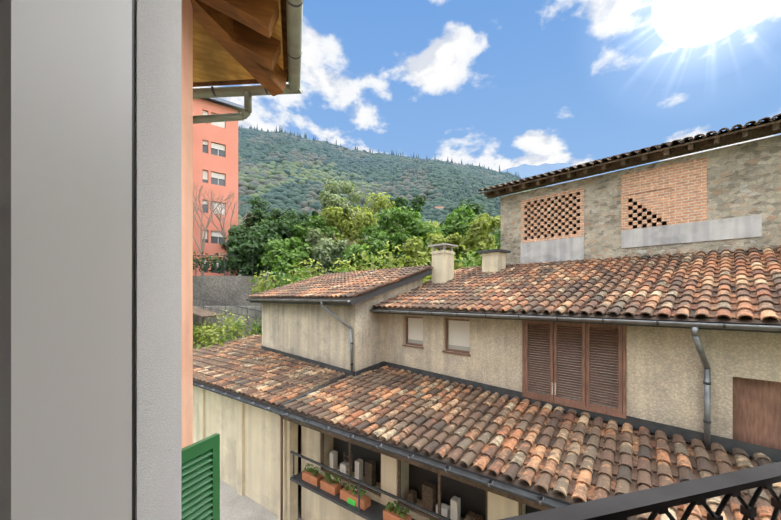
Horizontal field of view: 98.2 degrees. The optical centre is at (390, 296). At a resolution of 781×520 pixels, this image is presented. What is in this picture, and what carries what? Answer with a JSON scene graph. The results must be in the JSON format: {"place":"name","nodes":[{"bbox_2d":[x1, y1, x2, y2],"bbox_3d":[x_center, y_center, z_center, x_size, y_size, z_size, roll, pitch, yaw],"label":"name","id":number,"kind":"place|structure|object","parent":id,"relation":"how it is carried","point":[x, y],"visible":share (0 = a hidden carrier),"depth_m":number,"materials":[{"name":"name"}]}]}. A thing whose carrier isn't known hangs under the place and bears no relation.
{"place":"outdoors","nodes":[
{"label":"outdoors","id":0,"kind":"place"},
{"bbox_2d":[193,342,210,348],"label":"garden terrace ground","id":1,"kind":"structure","parent":0,"point":[195,346],"depth_m":20.80,"materials":[{"name":"green plant"}]},
{"bbox_2d":[193,306,261,341],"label":"garden retaining wall","id":2,"kind":"structure","parent":1,"relation":"on","point":[237,311],"depth_m":22.19,"materials":[{"name":"stone"}]},
{"bbox_2d":[193,297,261,323],"bbox_3d":[-10.009,1.104,22.001,7.043,2.525,0.060,0,0,-2],"label":"fence railing","id":3,"kind":"object","parent":1,"relation":"on","point":[225,307],"visible":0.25,"depth_m":21.96,"materials":[{"name":"metal"}]},
{"bbox_2d":[193,239,490,348],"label":"bushes","id":4,"kind":"object","parent":1,"relation":"on","point":[210,334],"visible":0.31,"depth_m":20.00,"materials":[{"name":"green plant"}]},
{"bbox_2d":[202,318,204,346],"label":"garden shelter posts","id":5,"kind":"object","parent":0,"point":[203,321],"visible":0.05,"depth_m":19.72,"materials":[{"name":"wood"}]},
{"bbox_2d":[193,306,222,317],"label":"shed roof","id":6,"kind":"structure","parent":5,"relation":"on","point":[201,312],"depth_m":20.52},
{"bbox_2d":[193,0,283,81],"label":"eave soffit boards","id":7,"kind":"object","parent":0,"point":[214,59],"depth_m":3.98,"materials":[{"name":"brown wood"}]},
{"bbox_2d":[220,457,303,519],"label":"courtyard paving","id":8,"kind":"structure","parent":0,"point":[234,505],"depth_m":9.09,"materials":[{"name":"grey concrete"}]},
{"bbox_2d":[193,385,297,519],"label":"exterior wall","id":9,"kind":"structure","parent":8,"relation":"on","point":[249,451],"depth_m":9.46,"materials":[{"name":"beige paint"}]},
{"bbox_2d":[279,415,282,519],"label":"lean to downpipe","id":10,"kind":"object","parent":9,"relation":"attached to","point":[281,467],"visible":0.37,"depth_m":8.47,"materials":[{"name":"grey metal"}]},
{"bbox_2d":[193,381,572,504],"bbox_3d":[-1.131,2.422,10.057,18.200,0.756,4.899,0,0,37],"label":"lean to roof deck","id":11,"kind":"object","parent":9,"relation":"on","point":[484,476],"visible":0.11,"depth_m":5.78,"materials":[{"name":"black metal"}]},
{"bbox_2d":[193,375,566,507],"bbox_3d":[-1.914,2.550,9.003,18.400,0.505,2.543,0,0,37],"label":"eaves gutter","id":12,"kind":"object","parent":11,"relation":"attached to","point":[549,503],"visible":0.52,"depth_m":5.93,"materials":[{"name":"metal"}]},
{"bbox_2d":[198,385,543,504],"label":"gutter brackets","id":13,"kind":"object","parent":12,"relation":"attached to","point":[380,445],"visible":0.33,"depth_m":6.62,"materials":[{"name":"metal"}]},
{"bbox_2d":[193,335,780,519],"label":"lean to roof tiles","id":14,"kind":"object","parent":11,"relation":"on","point":[570,455],"visible":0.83,"depth_m":6.22,"materials":[{"name":"brown tile"}]},
{"bbox_2d":[301,426,525,519],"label":"lean-to facade","id":15,"kind":"object","parent":8,"relation":"on","point":[314,506],"visible":0.25,"depth_m":7.67,"materials":[{"name":"beige paint"}]},
{"bbox_2d":[347,492,355,505],"bbox_3d":[-0.769,4.257,7.173,0.220,0.200,0.200,0,0,37],"label":"label","id":16,"kind":"object","parent":15,"relation":"on","point":[350,501],"visible":0.33,"depth_m":7.10,"materials":[{"name":"green plastic"}]},
{"bbox_2d":[302,471,411,519],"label":"flower boxes","id":17,"kind":"object","parent":15,"relation":"on","point":[334,489],"visible":0.79,"depth_m":7.27,"materials":[{"name":"ceramic"}]},
{"bbox_2d":[304,463,435,519],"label":"planter plants","id":18,"kind":"object","parent":17,"relation":"on","point":[362,492],"visible":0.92,"depth_m":7.17,"materials":[{"name":"green plant"}]},
{"bbox_2d":[290,451,450,519],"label":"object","id":19,"kind":"object","parent":15,"relation":"attached to","point":[374,510],"visible":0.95,"depth_m":7.00,"materials":[{"name":"black metal"}]},
{"bbox_2d":[330,450,482,519],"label":"boxes","id":20,"kind":"object","parent":15,"relation":"on","point":[428,495],"depth_m":6.73,"materials":[{"name":"grey cardboard"}]},
{"bbox_2d":[283,416,551,509],"bbox_3d":[2.121,2.656,6.931,9.250,0.682,3.497,0,0,37],"label":"lean to timber frame","id":21,"kind":"object","parent":15,"relation":"attached to","point":[491,490],"depth_m":5.78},
{"bbox_2d":[321,433,521,519],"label":"lean-to window frames","id":22,"kind":"structure","parent":15,"relation":"in","point":[415,510],"depth_m":6.90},
{"bbox_2d":[333,437,542,519],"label":"facade niche backs","id":23,"kind":"object","parent":15,"relation":"in","point":[473,498],"visible":0.2,"depth_m":6.86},
{"bbox_2d":[219,192,496,283],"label":"trees","id":24,"kind":"object","parent":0,"point":[253,237],"depth_m":30.77,"materials":[{"name":"green plant"}]},
{"bbox_2d":[304,178,440,275],"bbox_3d":[-3.692,-7.059,45.307,22.343,11.120,34.413,0,0,32],"label":"tree","id":25,"kind":"object","parent":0,"point":[321,247],"visible":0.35,"depth_m":30.72,"materials":[{"name":"green plant"}]},
{"bbox_2d":[317,192,500,279],"bbox_3d":[0.111,-6.641,38.150,17.435,11.136,25.719,0,0,-2],"label":"tree","id":26,"kind":"object","parent":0,"point":[479,238],"visible":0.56,"depth_m":27.55,"materials":[{"name":"green plant"}]},
{"bbox_2d":[193,0,780,174],"label":"sky","id":27,"kind":"structure","parent":0,"point":[491,83],"materials":[{"name":"blue"}]},
{"bbox_2d":[500,163,596,186],"bbox_3d":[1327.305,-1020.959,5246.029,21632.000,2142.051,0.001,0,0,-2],"label":"mountain ridge","id":28,"kind":"structure","parent":0,"point":[522,171],"depth_m":5277.03,"materials":[{"name":"blue"}]},
{"bbox_2d":[525,192,666,239],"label":"lattice openings","id":29,"kind":"object","parent":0,"point":[630,216],"depth_m":11.44,"materials":[{"name":"black"}]},
{"bbox_3d":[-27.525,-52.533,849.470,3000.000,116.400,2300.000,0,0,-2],"label":"ground surface","id":30,"kind":"object","parent":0,"visible":0},
{"bbox_2d":[181,0,192,448],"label":"exterior wall","id":31,"kind":"structure","parent":30,"relation":"on","point":[186,223],"depth_m":3.01,"materials":[{"name":"paint"}]},
{"bbox_2d":[135,0,180,519],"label":"window reveal walls","id":32,"kind":"structure","parent":31,"relation":"attached to","point":[157,259],"depth_m":0.37,"materials":[{"name":"white paint"}]},
{"bbox_2d":[0,0,131,519],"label":"window frame","id":33,"kind":"object","parent":32,"relation":"attached to","point":[65,259],"depth_m":0.22,"materials":[{"name":"white paint"}]},
{"bbox_2d":[132,0,134,519],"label":"window frame seals","id":34,"kind":"object","parent":33,"relation":"attached to","point":[133,259],"depth_m":0.32,"materials":[{"name":"black rubber"}]},
{"bbox_2d":[499,462,780,519],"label":"balcony railing","id":35,"kind":"object","parent":32,"relation":"attached to","point":[656,501],"visible":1,"depth_m":0.70,"materials":[{"name":"metal"}]},
{"bbox_2d":[191,0,287,96],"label":"eave rafters","id":36,"kind":"object","parent":31,"relation":"attached to","point":[240,31],"visible":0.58,"depth_m":3.46,"materials":[{"name":"brown wood"}]},
{"bbox_2d":[193,0,287,86],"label":"eave fascia","id":37,"kind":"structure","parent":31,"relation":"attached to","point":[284,45],"depth_m":4.24,"materials":[{"name":"brown wood"}]},
{"bbox_2d":[211,0,302,95],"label":"gutter brackets","id":38,"kind":"object","parent":37,"relation":"attached to","point":[212,87],"visible":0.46,"depth_m":3.73,"materials":[{"name":"grey metal"}]},
{"bbox_2d":[193,0,302,123],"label":"rain gutter","id":39,"kind":"object","parent":38,"relation":"attached to","point":[294,16],"visible":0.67,"depth_m":4.34,"materials":[{"name":"grey metal"}]},
{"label":"green shutter hinges","id":40,"kind":"object","parent":31,"relation":"attached to","visible":0},
{"bbox_2d":[181,433,219,519],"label":"green shutter","id":41,"kind":"object","parent":40,"relation":"attached to","point":[200,479],"visible":0.73,"depth_m":2.40,"materials":[{"name":"green wood"}]},
{"bbox_2d":[193,98,237,275],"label":"tower walls","id":42,"kind":"structure","parent":30,"relation":"on","point":[227,138],"depth_m":34.04,"materials":[{"name":"paint"}]},
{"bbox_2d":[203,111,224,265],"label":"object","id":43,"kind":"object","parent":42,"relation":"attached to","point":[213,174],"visible":0.19,"depth_m":34.32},
{"bbox_2d":[203,123,224,272],"bbox_3d":[-20.687,-7.498,32.261,9.000,22.070,0.001,0,0,-37],"label":"tower window glass","id":44,"kind":"object","parent":42,"relation":"in","point":[221,182],"visible":0.12,"depth_m":34.36,"materials":[{"name":"grey glass"}]},
{"bbox_2d":[201,98,243,112],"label":"tower roof","id":45,"kind":"structure","parent":42,"relation":"on","point":[239,108],"depth_m":34.54,"materials":[{"name":"grey"}]},
{"bbox_2d":[193,276,310,305],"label":"garden retaining wall","id":46,"kind":"structure","parent":30,"relation":"on","point":[234,290],"depth_m":26.51,"materials":[{"name":"concrete"}]},
{"bbox_2d":[193,251,411,275],"bbox_3d":[-14.584,-2.733,27.340,34.366,2.278,2.494,0,0,-2],"label":"hedge","id":47,"kind":"object","parent":46,"relation":"on","point":[219,261],"visible":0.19,"depth_m":27.33,"materials":[{"name":"green plant"}]},
{"bbox_2d":[193,255,419,275],"bbox_3d":[-14.161,-2.442,26.568,33.052,1.617,0.060,0,0,-2],"label":"garden fence","id":48,"kind":"object","parent":46,"relation":"on","point":[243,255],"visible":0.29,"depth_m":26.59,"materials":[{"name":"metal"}]},
{"bbox_2d":[193,182,373,275],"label":"bare tree branches","id":49,"kind":"object","parent":30,"relation":"on","point":[211,206],"visible":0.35,"depth_m":29.81,"materials":[{"name":"brown"}]},
{"bbox_2d":[259,204,500,282],"bbox_3d":[-5.020,-5.810,37.619,45.055,10.456,28.396,0,0,-2],"label":"tree foliage","id":50,"kind":"object","parent":30,"relation":"on","point":[291,250],"visible":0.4,"depth_m":29.65,"materials":[{"name":"green plant"}]},
{"bbox_2d":[262,278,780,454],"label":"beige house walls","id":51,"kind":"structure","parent":30,"relation":"on","point":[664,375],"depth_m":7.68,"materials":[{"name":"beige paint"}]},
{"bbox_2d":[402,316,470,355],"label":"window frames","id":52,"kind":"structure","parent":51,"relation":"attached to","point":[447,350],"depth_m":9.03,"materials":[{"name":"brown wood"}]},
{"bbox_2d":[408,318,469,346],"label":"beige house roller blinds","id":53,"kind":"object","parent":52,"relation":"in","point":[459,333],"visible":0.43,"depth_m":8.92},
{"bbox_2d":[408,320,469,350],"bbox_3d":[1.280,1.002,9.319,2.150,0.770,0.005,0,0,45],"label":"window frame","id":54,"kind":"object","parent":52,"relation":"in","point":[449,346],"visible":0.18,"depth_m":9.02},
{"bbox_2d":[255,299,725,423],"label":"gutter brackets","id":55,"kind":"object","parent":51,"relation":"attached to","point":[704,382],"visible":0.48,"depth_m":5.34,"materials":[{"name":"grey metal"}]},
{"bbox_2d":[245,299,780,450],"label":"house gutters","id":56,"kind":"object","parent":51,"relation":"attached to","point":[694,326],"visible":0.94,"depth_m":5.32,"materials":[{"name":"grey metal"}]},
{"bbox_2d":[249,269,780,332],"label":"roof slab fascia","id":57,"kind":"structure","parent":51,"relation":"on","point":[374,293],"depth_m":9.21,"materials":[{"name":"grey"}]},
{"bbox_2d":[248,265,433,298],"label":"wing roof tiles","id":58,"kind":"object","parent":57,"relation":"on","point":[346,285],"visible":1,"depth_m":11.98,"materials":[{"name":"orange ceramic"}]},
{"bbox_2d":[372,245,780,323],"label":"roof tiles","id":59,"kind":"object","parent":57,"relation":"on","point":[739,285],"visible":0.98,"depth_m":7.36,"materials":[{"name":"orange ceramic"}]},
{"bbox_2d":[430,250,454,282],"bbox_3d":[1.835,-1.013,11.883,0.610,1.160,0.610,0,0,-45],"label":"chimney","id":60,"kind":"object","parent":59,"relation":"on","point":[443,266],"visible":0.82,"depth_m":11.67,"materials":[{"name":"beige paint"}]},
{"bbox_2d":[428,243,457,250],"bbox_3d":[1.835,-1.698,11.883,0.750,0.210,0.750,0,0,-45],"label":"chimney cap","id":61,"kind":"object","parent":60,"relation":"on","point":[442,246],"visible":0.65,"depth_m":11.81,"materials":[{"name":"concrete"}]},
{"bbox_2d":[481,251,506,271],"bbox_3d":[3.673,-1.143,12.021,0.660,0.820,0.660,0,0,-45],"label":"chimney","id":62,"kind":"object","parent":59,"relation":"on","point":[493,261],"visible":0.82,"depth_m":11.79,"materials":[{"name":"beige paint"}]},
{"bbox_2d":[477,249,510,253],"bbox_3d":[3.673,-1.588,12.021,0.840,0.070,0.840,0,0,-45],"label":"chimney cap","id":63,"kind":"object","parent":62,"relation":"on","point":[494,250],"visible":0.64,"depth_m":11.74,"materials":[{"name":"metal"}]},
{"bbox_2d":[262,346,780,462],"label":"lean to flashing","id":64,"kind":"object","parent":51,"relation":"attached to","point":[750,449],"visible":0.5,"depth_m":6.41,"materials":[{"name":"grey metal"}]},
{"bbox_2d":[528,323,617,407],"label":"shutter slats","id":65,"kind":"object","parent":51,"relation":"in","point":[574,365],"depth_m":6.87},
{"bbox_2d":[522,320,625,418],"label":"window shutters","id":66,"kind":"object","parent":51,"relation":"attached to","point":[586,380],"visible":0.92,"depth_m":6.66,"materials":[{"name":"brown wood"}]},
{"bbox_2d":[551,382,555,394],"bbox_3d":[3.362,1.892,6.962,0.020,0.250,0.090,0,0,-45],"label":"shutter latch","id":67,"kind":"object","parent":66,"relation":"attached to","point":[552,388],"visible":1,"depth_m":6.97,"materials":[{"name":"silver metal"}]},
{"bbox_2d":[733,377,780,449],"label":"wooden door","id":68,"kind":"structure","parent":51,"relation":"in","point":[756,411],"depth_m":5.08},
{"bbox_2d":[501,135,780,264],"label":"barn stone walls","id":69,"kind":"structure","parent":30,"relation":"on","point":[743,179],"depth_m":8.69,"materials":[{"name":"beige stone"}]},
{"bbox_2d":[521,157,706,242],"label":"barn brick panels","id":70,"kind":"object","parent":69,"relation":"in","point":[673,194],"visible":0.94,"depth_m":9.61,"materials":[{"name":"orange brick"}]},
{"bbox_2d":[478,120,780,198],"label":"roof eave","id":71,"kind":"object","parent":69,"relation":"on","point":[747,134],"visible":1,"depth_m":9.46,"materials":[{"name":"brown wood"}]},
{"bbox_2d":[478,113,780,191],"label":"barn roof tiles","id":72,"kind":"object","parent":71,"relation":"on","point":[665,145],"visible":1,"depth_m":9.56,"materials":[{"name":"brown tile"}]},
{"bbox_2d":[521,214,761,263],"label":"barn concrete bands","id":73,"kind":"object","parent":69,"relation":"attached to","point":[565,249],"visible":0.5,"depth_m":9.37,"materials":[{"name":"grey concrete"}]},
{"bbox_3d":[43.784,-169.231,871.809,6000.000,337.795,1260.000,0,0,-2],"label":"hillside ground","id":74,"kind":"structure","parent":0,"visible":0},
{"bbox_2d":[238,125,544,241],"bbox_3d":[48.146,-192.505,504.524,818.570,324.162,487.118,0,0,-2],"label":"hillside tree crowns","id":75,"kind":"object","parent":74,"relation":"on","point":[280,168],"visible":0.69,"depth_m":445.51,"materials":[{"name":"green plant"}]}
]}

